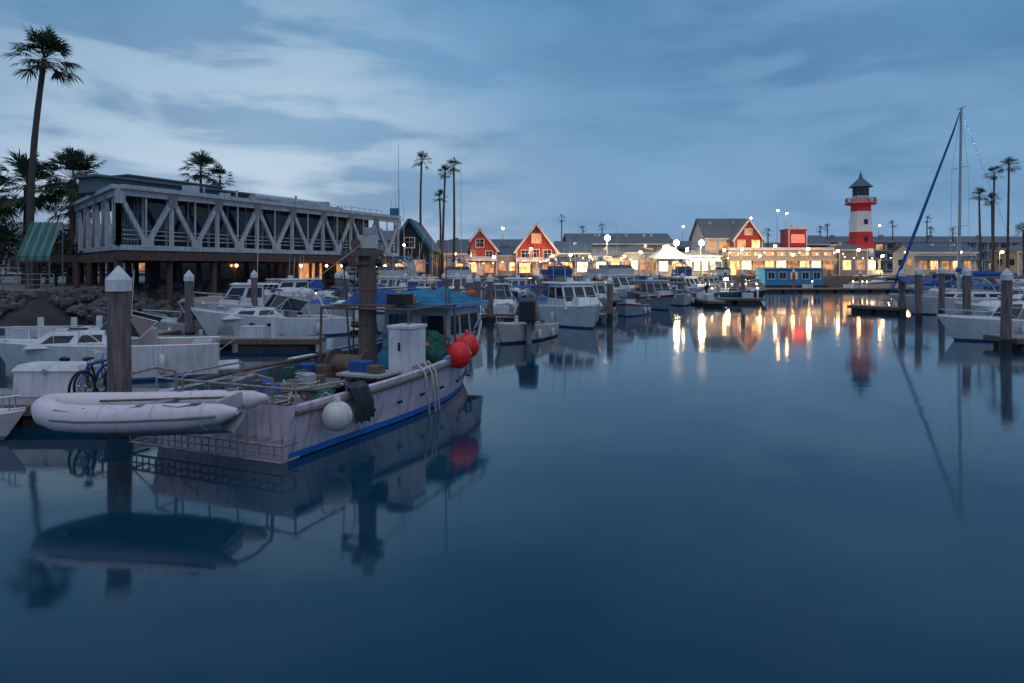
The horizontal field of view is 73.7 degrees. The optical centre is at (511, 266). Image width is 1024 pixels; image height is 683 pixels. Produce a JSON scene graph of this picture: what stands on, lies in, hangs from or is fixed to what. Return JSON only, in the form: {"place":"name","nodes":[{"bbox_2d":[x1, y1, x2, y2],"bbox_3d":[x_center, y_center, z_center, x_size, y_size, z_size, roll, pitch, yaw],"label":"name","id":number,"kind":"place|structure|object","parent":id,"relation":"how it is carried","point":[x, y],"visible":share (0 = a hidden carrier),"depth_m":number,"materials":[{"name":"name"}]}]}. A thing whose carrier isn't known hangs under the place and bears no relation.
{"place":"outdoors","nodes":[
{"label":"outdoors","id":0,"kind":"place"},
{"bbox_2d":[0,235,144,275],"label":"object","id":1,"kind":"structure","parent":0,"point":[9,266],"depth_m":107.17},
{"bbox_2d":[0,272,1021,290],"bbox_3d":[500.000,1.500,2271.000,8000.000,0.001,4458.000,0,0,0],"label":"ground","id":2,"kind":"structure","parent":0,"point":[8,284],"depth_m":65.01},
{"bbox_2d":[0,172,22,224],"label":"palm tree","id":3,"kind":"object","parent":2,"relation":"on","point":[3,211],"visible":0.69,"depth_m":57.16,"materials":[{"name":"plant"}]},
{"bbox_2d":[0,207,38,278],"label":"tree","id":4,"kind":"object","parent":2,"relation":"on","point":[5,241],"visible":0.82,"depth_m":57.15,"materials":[{"name":"green plant"}]},
{"bbox_2d":[0,148,65,284],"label":"palm tree","id":5,"kind":"object","parent":2,"relation":"on","point":[21,164],"visible":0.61,"depth_m":57.47,"materials":[{"name":"plant"}]},
{"bbox_2d":[16,222,62,289],"bbox_3d":[-31.270,-0.757,45.275,2.160,4.515,1.420,0,0,0],"label":"striped awning","id":6,"kind":"object","parent":2,"relation":"on","point":[31,249],"visible":0.89,"depth_m":45.10,"materials":[{"name":"fabric"}]},
{"bbox_2d":[0,234,82,284],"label":"tree","id":7,"kind":"object","parent":2,"relation":"on","point":[57,246],"visible":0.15,"depth_m":56.56,"materials":[{"name":"green plant"}]},
{"bbox_2d":[0,24,85,288],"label":"palm tree","id":8,"kind":"object","parent":2,"relation":"on","point":[48,42],"visible":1,"depth_m":46.84,"materials":[{"name":"plant"}]},
{"bbox_2d":[15,242,95,285],"bbox_3d":[-35.502,-0.179,53.063,5.199,3.434,4.304,0,0,0],"label":"tree","id":9,"kind":"object","parent":2,"relation":"on","point":[55,269],"visible":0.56,"depth_m":52.79,"materials":[{"name":"green plant"}]},
{"bbox_2d":[35,143,107,283],"bbox_3d":[-37.747,-4.608,58.223,6.054,12.216,6.547,0,0,-32],"label":"palm tree","id":10,"kind":"object","parent":2,"relation":"on","point":[73,160],"visible":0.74,"depth_m":57.86,"materials":[{"name":"plant"}]},
{"bbox_2d":[177,150,223,183],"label":"palm tree","id":11,"kind":"object","parent":2,"relation":"on","point":[202,159],"visible":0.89,"depth_m":85.31,"materials":[{"name":"plant"}]},
{"bbox_2d":[15,174,400,304],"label":"waterfront restaurant","id":12,"kind":"structure","parent":2,"relation":"on","point":[168,232],"depth_m":53.33,"materials":[{"name":"paint"}]},
{"bbox_2d":[115,202,367,248],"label":"windows","id":13,"kind":"structure","parent":12,"relation":"in","point":[154,210],"depth_m":55.14,"materials":[{"name":"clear glass"}]},
{"bbox_2d":[160,261,341,282],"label":"lower windows","id":14,"kind":"structure","parent":12,"relation":"in","point":[226,268],"depth_m":57.27,"materials":[{"name":"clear glass"}]},
{"bbox_2d":[205,161,235,187],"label":"palm tree","id":15,"kind":"object","parent":2,"relation":"on","point":[220,171],"visible":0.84,"depth_m":86.63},
{"bbox_2d":[391,218,440,276],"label":"blue gabled shop","id":16,"kind":"structure","parent":2,"relation":"on","point":[411,231],"depth_m":88.00,"materials":[{"name":"teal wood"}]},
{"bbox_2d":[411,150,431,226],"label":"palm tree","id":17,"kind":"object","parent":2,"relation":"on","point":[421,154],"visible":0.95,"depth_m":94.91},
{"bbox_2d":[437,165,452,275],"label":"palm tree","id":18,"kind":"object","parent":2,"relation":"on","point":[443,219],"visible":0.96,"depth_m":94.87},
{"bbox_2d":[444,157,461,265],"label":"palm tree","id":19,"kind":"object","parent":2,"relation":"on","point":[451,162],"visible":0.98,"depth_m":94.87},
{"bbox_2d":[436,240,470,272],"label":"fish market","id":20,"kind":"structure","parent":2,"relation":"on","point":[462,248],"depth_m":101.81,"materials":[{"name":"beige wood"}]},
{"bbox_2d":[468,228,499,274],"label":"red gabled shop","id":21,"kind":"structure","parent":2,"relation":"on","point":[487,249],"depth_m":118.95},
{"bbox_2d":[497,247,516,274],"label":"building","id":22,"kind":"structure","parent":2,"relation":"on","point":[504,253],"depth_m":120.00,"materials":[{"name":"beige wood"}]},
{"bbox_2d":[513,223,559,275],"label":"red gabled shop","id":23,"kind":"structure","parent":2,"relation":"on","point":[541,241],"depth_m":117.95},
{"bbox_2d":[520,234,551,271],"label":"windows","id":24,"kind":"structure","parent":23,"relation":"in","point":[537,237],"depth_m":117.95,"materials":[{"name":"yellow"}]},
{"bbox_2d":[554,241,592,274],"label":"grey gabled shop","id":25,"kind":"structure","parent":2,"relation":"on","point":[577,248],"depth_m":120.00,"materials":[{"name":"brown"}]},
{"bbox_2d":[590,247,623,268],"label":"corner cafe","id":26,"kind":"structure","parent":2,"relation":"on","point":[595,251],"depth_m":118.52,"materials":[{"name":"grey"}]},
{"bbox_2d":[622,244,655,274],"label":"white restaurant","id":27,"kind":"structure","parent":2,"relation":"on","point":[633,254],"depth_m":121.00,"materials":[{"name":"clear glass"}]},
{"bbox_2d":[648,245,687,275],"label":"white pavilion","id":28,"kind":"structure","parent":2,"relation":"on","point":[663,253],"depth_m":114.60,"materials":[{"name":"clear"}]},
{"bbox_2d":[682,247,721,275],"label":"snack bar","id":29,"kind":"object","parent":2,"relation":"on","point":[694,262],"visible":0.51,"depth_m":116.45,"materials":[{"name":"white glass"}]},
{"bbox_2d":[689,219,744,253],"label":"seafood restaurant","id":30,"kind":"structure","parent":2,"relation":"on","point":[714,235],"depth_m":128.01,"materials":[{"name":"grey"}]},
{"bbox_2d":[726,219,765,246],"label":"red gabled restaurant","id":31,"kind":"structure","parent":2,"relation":"on","point":[745,233],"depth_m":123.00},
{"bbox_2d":[718,247,838,274],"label":"arcade shops","id":32,"kind":"structure","parent":2,"relation":"on","point":[737,263],"depth_m":120.39,"materials":[{"name":"beige glass"}]},
{"bbox_2d":[730,253,831,268],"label":"windows","id":33,"kind":"structure","parent":32,"relation":"in","point":[733,264],"depth_m":120.45,"materials":[{"name":"yellow"}]},
{"bbox_2d":[729,252,832,269],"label":"window frames","id":34,"kind":"structure","parent":32,"relation":"in","point":[732,252],"depth_m":120.39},
{"bbox_2d":[779,227,807,246],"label":"red sign kiosk","id":35,"kind":"object","parent":2,"relation":"on","point":[793,236],"visible":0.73,"depth_m":124.00,"materials":[{"name":"paint"}]},
{"bbox_2d":[779,235,831,246],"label":"harbour office","id":36,"kind":"structure","parent":2,"relation":"on","point":[816,241],"depth_m":128.66,"materials":[{"name":"grey"}]},
{"bbox_2d":[831,242,870,274],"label":"grey shop","id":37,"kind":"structure","parent":2,"relation":"on","point":[849,264],"depth_m":122.00,"materials":[{"name":"brown"}]},
{"bbox_2d":[845,171,882,273],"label":"lighthouse","id":38,"kind":"object","parent":2,"relation":"on","point":[860,228],"visible":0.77,"depth_m":138.34,"materials":[{"name":"red paint"}]},
{"bbox_2d":[829,243,1020,271],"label":"walls","id":39,"kind":"structure","parent":2,"relation":"on","point":[985,251],"depth_m":205.00,"materials":[{"name":"paint"}]},
{"bbox_2d":[822,236,1021,242],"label":"roof","id":40,"kind":"structure","parent":39,"relation":"on","point":[943,239],"depth_m":208.35,"materials":[{"name":"grey"}]},
{"bbox_2d":[831,244,1016,268],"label":"windows","id":41,"kind":"structure","parent":39,"relation":"attached to","point":[890,247],"depth_m":204.94,"materials":[{"name":"yellow glass"}]},
{"bbox_2d":[889,243,982,274],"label":"white shop","id":42,"kind":"structure","parent":2,"relation":"on","point":[925,257],"depth_m":123.00,"materials":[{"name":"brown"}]},
{"bbox_2d":[970,186,988,270],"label":"palm tree","id":43,"kind":"object","parent":2,"relation":"on","point":[981,190],"visible":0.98,"depth_m":111.89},
{"bbox_2d":[982,165,1003,271],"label":"palm tree","id":44,"kind":"object","parent":2,"relation":"on","point":[993,169],"visible":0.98,"depth_m":109.87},
{"bbox_2d":[989,243,1021,274],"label":"marina office","id":45,"kind":"structure","parent":2,"relation":"on","point":[1014,266],"depth_m":122.12,"materials":[{"name":"grey wood"}]},
{"bbox_2d":[996,157,1021,268],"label":"palm tree","id":46,"kind":"object","parent":2,"relation":"on","point":[1007,161],"visible":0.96,"depth_m":109.88,"materials":[{"name":"plant"}]},
{"bbox_2d":[0,276,1022,329],"bbox_3d":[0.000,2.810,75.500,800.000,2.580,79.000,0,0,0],"label":"seawall bank","id":47,"kind":"structure","parent":0,"point":[31,311],"depth_m":41.71,"materials":[{"name":"stone"}]},
{"bbox_2d":[0,279,377,324],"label":"rock riprap","id":48,"kind":"object","parent":47,"relation":"on","point":[68,298],"visible":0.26,"depth_m":43.31,"materials":[{"name":"stone"}]},
{"bbox_2d":[0,287,1023,682],"bbox_3d":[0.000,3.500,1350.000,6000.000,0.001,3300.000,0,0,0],"label":"water","id":49,"kind":"structure","parent":0,"point":[798,487],"depth_m":9.20,"materials":[{"name":"blue liquid"}]},
{"bbox_2d":[0,394,25,440],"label":"rowing skiff","id":50,"kind":"object","parent":49,"relation":"on","point":[10,418],"visible":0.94,"depth_m":13.69,"materials":[{"name":"paint"}]},
{"bbox_2d":[0,317,76,338],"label":"floating dock","id":51,"kind":"object","parent":49,"relation":"on","point":[21,334],"visible":0.34,"depth_m":28.27,"materials":[{"name":"grey wood"}]},
{"bbox_2d":[0,385,167,425],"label":"floating dock","id":52,"kind":"object","parent":49,"relation":"on","point":[27,417],"visible":0.16,"depth_m":15.25,"materials":[{"name":"grey wood"}]},
{"bbox_2d":[11,361,98,396],"bbox_3d":[-10.750,2.640,16.093,1.542,0.740,0.855,0,0,0],"label":"dock box","id":53,"kind":"object","parent":52,"relation":"on","point":[37,379],"visible":0.84,"depth_m":15.71,"materials":[{"name":"white plastic"}]},
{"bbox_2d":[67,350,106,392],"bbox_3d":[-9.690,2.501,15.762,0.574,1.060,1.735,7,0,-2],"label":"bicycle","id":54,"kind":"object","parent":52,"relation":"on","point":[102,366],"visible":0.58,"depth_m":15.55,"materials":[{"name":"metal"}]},
{"bbox_2d":[73,352,106,392],"bbox_3d":[-9.499,2.500,15.713,0.574,1.061,1.735,-6,0,4],"label":"bicycle","id":55,"kind":"object","parent":52,"relation":"on","point":[97,384],"visible":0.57,"depth_m":15.49,"materials":[{"name":"metal"}]},
{"bbox_2d":[105,266,132,439],"bbox_3d":[-8.062,2.340,14.007,0.522,4.720,0.493,0,0,19],"label":"dock piling","id":56,"kind":"object","parent":49,"relation":"in","point":[118,284],"visible":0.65,"depth_m":13.84,"materials":[{"name":"brown wood"}]},
{"bbox_2d":[0,270,238,381],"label":"cabin cruiser boat","id":57,"kind":"object","parent":49,"relation":"on","point":[149,347],"visible":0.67,"depth_m":20.94,"materials":[{"name":"paint"}]},
{"bbox_2d":[31,387,268,435],"bbox_3d":[-6.155,2.456,11.453,3.721,0.773,1.632,-3,0,3],"label":"inflatable dinghy","id":58,"kind":"object","parent":49,"relation":"on","point":[181,412],"visible":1,"depth_m":10.83,"materials":[{"name":"white rubber"}]},
{"bbox_2d":[184,270,194,335],"bbox_3d":[-15.129,2.425,32.005,0.491,4.550,0.448,0,0,10],"label":"dock piling","id":59,"kind":"object","parent":49,"relation":"in","point":[189,299],"visible":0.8,"depth_m":31.84,"materials":[{"name":"brown wood"}]},
{"bbox_2d":[77,303,301,337],"bbox_3d":[-16.150,2.888,36.500,1.760,1.575,19.259,0,0,7],"label":"floating dock","id":60,"kind":"object","parent":49,"relation":"on","point":[163,332],"visible":0.04,"depth_m":31.53,"materials":[{"name":"grey wood"}]},
{"bbox_2d":[142,296,241,335],"bbox_3d":[-15.574,2.112,33.560,6.058,3.475,2.703,0,0,10],"label":"motorboat","id":61,"kind":"object","parent":49,"relation":"on","point":[171,323],"visible":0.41,"depth_m":32.62,"materials":[{"name":"paint"}]},
{"bbox_2d":[194,217,280,310],"bbox_3d":[-17.953,0.109,46.590,8.025,7.481,3.197,0,0,-20],"label":"fishing cruiser","id":62,"kind":"object","parent":49,"relation":"on","point":[242,291],"visible":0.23,"depth_m":45.41,"materials":[{"name":"paint"}]},
{"bbox_2d":[158,317,325,349],"bbox_3d":[-11.850,2.888,29.200,7.420,1.575,1.460,0,0,0],"label":"floating dock","id":63,"kind":"object","parent":49,"relation":"on","point":[254,337],"visible":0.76,"depth_m":28.61,"materials":[{"name":"grey wood"}]},
{"bbox_2d":[191,259,357,335],"bbox_3d":[-11.754,1.697,34.192,8.025,4.307,3.098,0,0,-38],"label":"cabin cruiser boat","id":64,"kind":"object","parent":49,"relation":"on","point":[290,322],"visible":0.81,"depth_m":33.37,"materials":[{"name":"paint"}]},
{"bbox_2d":[264,253,325,302],"bbox_3d":[-18.431,1.279,56.201,3.592,5.143,9.525,0,0,40],"label":"fly bridge yacht","id":65,"kind":"object","parent":49,"relation":"on","point":[317,284],"visible":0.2,"depth_m":55.52,"materials":[{"name":"paint"}]},
{"bbox_2d":[129,197,488,464],"bbox_3d":[-3.348,0.475,17.422,4.375,6.750,11.903,0,0,23],"label":"fishing boat","id":66,"kind":"object","parent":49,"relation":"on","point":[423,353],"visible":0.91,"depth_m":16.07,"materials":[{"name":"paint"}]},
{"bbox_2d":[299,267,357,314],"bbox_3d":[-12.476,1.835,47.714,2.802,4.030,6.695,0,0,30],"label":"motorboat","id":67,"kind":"object","parent":49,"relation":"on","point":[314,306],"visible":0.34,"depth_m":45.93,"materials":[{"name":"paint"}]},
{"bbox_2d":[305,265,357,301],"bbox_3d":[-14.344,1.425,58.271,3.197,4.851,8.625,0,0,30],"label":"cabin cruiser boat","id":68,"kind":"object","parent":49,"relation":"on","point":[329,293],"visible":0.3,"depth_m":55.95,"materials":[{"name":"paint"}]},
{"bbox_2d":[330,256,387,318],"bbox_3d":[-9.693,1.575,44.794,2.999,4.551,7.625,0,0,20],"label":"cabin cruiser boat","id":69,"kind":"object","parent":49,"relation":"on","point":[339,312],"visible":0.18,"depth_m":42.13,"materials":[{"name":"paint"}]},
{"bbox_2d":[377,232,425,287],"bbox_3d":[-10.454,0.155,62.258,3.990,7.390,9.525,0,0,10],"label":"fly bridge yacht","id":70,"kind":"object","parent":49,"relation":"on","point":[390,276],"visible":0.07,"depth_m":61.12,"materials":[{"name":"paint"}]},
{"bbox_2d":[377,233,431,332],"bbox_3d":[-6.232,0.953,38.754,3.000,5.794,7.525,0,0,15],"label":"fishing cruiser","id":71,"kind":"object","parent":49,"relation":"on","point":[380,317],"visible":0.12,"depth_m":38.16,"materials":[{"name":"paint"}]},
{"bbox_2d":[400,242,442,289],"bbox_3d":[-7.532,0.780,55.254,3.296,6.140,8.525,0,0,15],"label":"fishing cruiser","id":72,"kind":"object","parent":49,"relation":"on","point":[432,281],"visible":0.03,"depth_m":55.65,"materials":[{"name":"paint"}]},
{"bbox_2d":[441,233,478,291],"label":"sport fishing boat","id":73,"kind":"object","parent":49,"relation":"on","point":[452,271],"visible":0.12,"depth_m":65.03,"materials":[{"name":"paint"}]},
{"bbox_2d":[486,273,493,323],"bbox_3d":[-1.340,2.550,41.999,0.453,4.300,0.448,0,0,7],"label":"dock piling","id":74,"kind":"object","parent":49,"relation":"in","point":[490,281],"visible":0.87,"depth_m":41.83,"materials":[{"name":"brown wood"}]},
{"bbox_2d":[481,256,517,312],"bbox_3d":[-0.854,1.560,47.808,2.802,4.580,6.625,0,0,-10],"label":"motorboat","id":75,"kind":"object","parent":49,"relation":"on","point":[502,297],"visible":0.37,"depth_m":47.40,"materials":[{"name":"paint"}]},
{"bbox_2d":[504,256,535,296],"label":"cabin cruiser boat","id":76,"kind":"object","parent":49,"relation":"on","point":[516,280],"visible":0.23,"depth_m":65.11,"materials":[{"name":"paint"}]},
{"bbox_2d":[494,306,558,343],"bbox_3d":[0.400,2.866,32.600,2.505,1.969,5.200,0,0,25],"label":"outboard skiff","id":77,"kind":"object","parent":49,"relation":"on","point":[510,332],"visible":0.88,"depth_m":31.32,"materials":[{"name":"paint"}]},
{"bbox_2d":[518,297,538,343],"bbox_3d":[0.783,2.582,31.222,0.835,2.335,0.947,0,0,15],"label":"covered outboard motor","id":78,"kind":"object","parent":77,"relation":"attached to","point":[528,313],"visible":0.88,"depth_m":30.85,"materials":[{"name":"black plastic"}]},
{"bbox_2d":[510,267,547,305],"bbox_3d":[1.676,1.918,51.214,2.802,3.864,6.695,0,0,-30],"label":"motorboat","id":79,"kind":"object","parent":49,"relation":"on","point":[543,299],"visible":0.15,"depth_m":51.04,"materials":[{"name":"paint"}]},
{"bbox_2d":[478,300,606,321],"bbox_3d":[1.800,2.888,44.000,8.520,1.575,1.360,0,0,0],"label":"floating dock","id":80,"kind":"object","parent":49,"relation":"on","point":[502,311],"visible":0.38,"depth_m":43.46,"materials":[{"name":"grey wood"}]},
{"bbox_2d":[531,230,572,295],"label":"fly bridge yacht","id":81,"kind":"object","parent":49,"relation":"on","point":[558,271],"visible":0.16,"depth_m":67.13,"materials":[{"name":"paint"}]},
{"bbox_2d":[538,247,602,328],"bbox_3d":[3.502,1.331,41.043,3.296,5.039,7.125,0,0,-22],"label":"cabin cruiser boat","id":82,"kind":"object","parent":49,"relation":"on","point":[573,304],"visible":0.81,"depth_m":39.70,"materials":[{"name":"paint"}]},
{"bbox_2d":[575,255,606,312],"bbox_3d":[5.945,1.454,53.257,3.098,4.791,7.525,0,0,-12],"label":"cabin cruiser boat","id":83,"kind":"object","parent":49,"relation":"on","point":[599,288],"visible":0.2,"depth_m":52.07,"materials":[{"name":"paint"}]},
{"bbox_2d":[576,222,634,304],"bbox_3d":[9.485,-0.293,64.236,4.610,8.286,11.025,0,0,-26],"label":"sport fishing boat","id":84,"kind":"object","parent":49,"relation":"on","point":[621,278],"visible":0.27,"depth_m":63.01,"materials":[{"name":"paint"}]},
{"bbox_2d":[606,276,612,319],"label":"dock piling","id":85,"kind":"object","parent":49,"relation":"in","point":[609,298],"visible":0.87,"depth_m":44.53,"materials":[{"name":"brown wood"}]},
{"bbox_2d":[614,293,650,316],"bbox_3d":[8.680,2.864,49.720,2.505,1.973,5.668,0,0,20],"label":"motorboat","id":86,"kind":"object","parent":49,"relation":"on","point":[631,306],"visible":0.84,"depth_m":48.46,"materials":[{"name":"paint"}]},
{"bbox_2d":[618,255,675,309],"bbox_3d":[11.732,1.430,57.754,3.197,4.840,8.025,0,0,-15],"label":"fishing cruiser","id":87,"kind":"object","parent":49,"relation":"on","point":[657,294],"visible":0.66,"depth_m":56.31,"materials":[{"name":"paint"}]},
{"bbox_2d":[668,282,693,305],"bbox_3d":[15.421,2.003,63.245,2.802,3.694,6.491,0,0,5],"label":"motorboat","id":88,"kind":"object","parent":49,"relation":"on","point":[683,297],"visible":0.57,"depth_m":61.39,"materials":[{"name":"paint"}]},
{"bbox_2d":[663,257,711,292],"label":"fishing cruiser","id":89,"kind":"object","parent":49,"relation":"on","point":[694,285],"visible":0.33,"depth_m":76.04,"materials":[{"name":"paint"}]},
{"bbox_2d":[693,289,725,305],"bbox_3d":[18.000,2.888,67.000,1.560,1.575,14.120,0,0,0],"label":"motorboat","id":90,"kind":"object","parent":49,"relation":"on","point":[707,299],"visible":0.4,"depth_m":60.88,"materials":[{"name":"white plastic"}]},
{"bbox_2d":[678,276,750,301],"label":"motorboat","id":91,"kind":"object","parent":49,"relation":"on","point":[733,294],"visible":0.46,"depth_m":67.35,"materials":[{"name":"paint"}]},
{"bbox_2d":[704,249,734,287],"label":"motorboat","id":92,"kind":"object","parent":49,"relation":"on","point":[718,271],"visible":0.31,"depth_m":100.21,"materials":[{"name":"paint"}]},
{"bbox_2d":[691,288,763,302],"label":"floating dock","id":93,"kind":"object","parent":49,"relation":"on","point":[747,298],"visible":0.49,"depth_m":65.28,"materials":[{"name":"grey wood"}]},
{"bbox_2d":[729,281,929,291],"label":"floating dock","id":94,"kind":"object","parent":49,"relation":"on","point":[852,287],"visible":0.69,"depth_m":95.30,"materials":[{"name":"grey wood"}]},
{"bbox_2d":[848,272,892,287],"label":"cabin cruiser boat","id":95,"kind":"object","parent":49,"relation":"on","point":[875,283],"visible":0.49,"depth_m":98.65,"materials":[{"name":"paint"}]},
{"bbox_2d":[847,304,907,313],"bbox_3d":[28.000,3.296,52.250,1.360,0.758,4.151,0,0,-30],"label":"floating dock","id":96,"kind":"object","parent":49,"relation":"on","point":[870,308],"visible":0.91,"depth_m":51.85,"materials":[{"name":"grey wood"}]},
{"bbox_2d":[898,269,905,314],"bbox_3d":[28.577,2.450,50.017,0.489,4.500,0.448,0,0,37],"label":"dock piling","id":97,"kind":"object","parent":49,"relation":"in","point":[902,303],"visible":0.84,"depth_m":49.86,"materials":[{"name":"brown wood"}]},
{"bbox_2d":[914,267,921,319],"bbox_3d":[26.780,2.350,45.003,0.472,4.700,0.448,0,0,8],"label":"dock piling","id":98,"kind":"object","parent":49,"relation":"in","point":[918,293],"visible":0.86,"depth_m":44.84,"materials":[{"name":"brown wood"}]},
{"bbox_2d":[938,266,945,313],"bbox_3d":[30.212,2.325,47.993,0.460,4.750,0.448,0,0,31],"label":"dock piling","id":99,"kind":"object","parent":49,"relation":"in","point":[941,290],"visible":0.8,"depth_m":47.84,"materials":[{"name":"brown wood"}]},
{"bbox_2d":[910,261,974,287],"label":"sport fishing boat","id":100,"kind":"object","parent":49,"relation":"on","point":[949,281],"visible":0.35,"depth_m":99.96,"materials":[{"name":"paint"}]},
{"bbox_2d":[885,106,1023,314],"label":"sailboat","id":101,"kind":"object","parent":49,"relation":"on","point":[929,303],"visible":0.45,"depth_m":50.19,"materials":[{"name":"paint"}]},
{"bbox_2d":[961,266,971,315],"bbox_3d":[23.982,2.325,36.003,0.470,4.750,0.448,0,0,10],"label":"dock piling","id":102,"kind":"object","parent":49,"relation":"in","point":[966,273],"visible":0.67,"depth_m":35.85,"materials":[{"name":"grey wood"}]},
{"bbox_2d":[937,306,1023,341],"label":"motorboat","id":103,"kind":"object","parent":49,"relation":"on","point":[963,327],"visible":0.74,"depth_m":32.01,"materials":[{"name":"paint"}]},
{"bbox_2d":[953,285,1023,315],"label":"cabin cruiser boat","id":104,"kind":"object","parent":49,"relation":"on","point":[990,307],"visible":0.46,"depth_m":36.91,"materials":[{"name":"paint"}]},
{"bbox_2d":[983,332,1023,349],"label":"floating dock","id":105,"kind":"object","parent":49,"relation":"on","point":[1017,340],"visible":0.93,"depth_m":29.60,"materials":[{"name":"grey wood"}]},
{"bbox_2d":[999,268,1013,350],"bbox_3d":[20.782,2.375,28.693,0.499,4.650,0.448,0,0,13],"label":"dock piling","id":106,"kind":"object","parent":49,"relation":"in","point":[1007,279],"visible":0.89,"depth_m":28.55,"materials":[{"name":"brown wood"}]},
{"bbox_2d":[0,0,1023,243],"label":"sky","id":107,"kind":"structure","parent":0,"point":[641,116],"materials":[{"name":"blue"}]},
{"bbox_2d":[563,233,673,251],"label":"grey warehouse","id":108,"kind":"structure","parent":0,"point":[654,241],"depth_m":140.26,"materials":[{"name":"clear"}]},
{"bbox_2d":[756,269,822,284],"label":"walls","id":109,"kind":"structure","parent":0,"point":[762,273],"depth_m":108.00,"materials":[{"name":"paint"}]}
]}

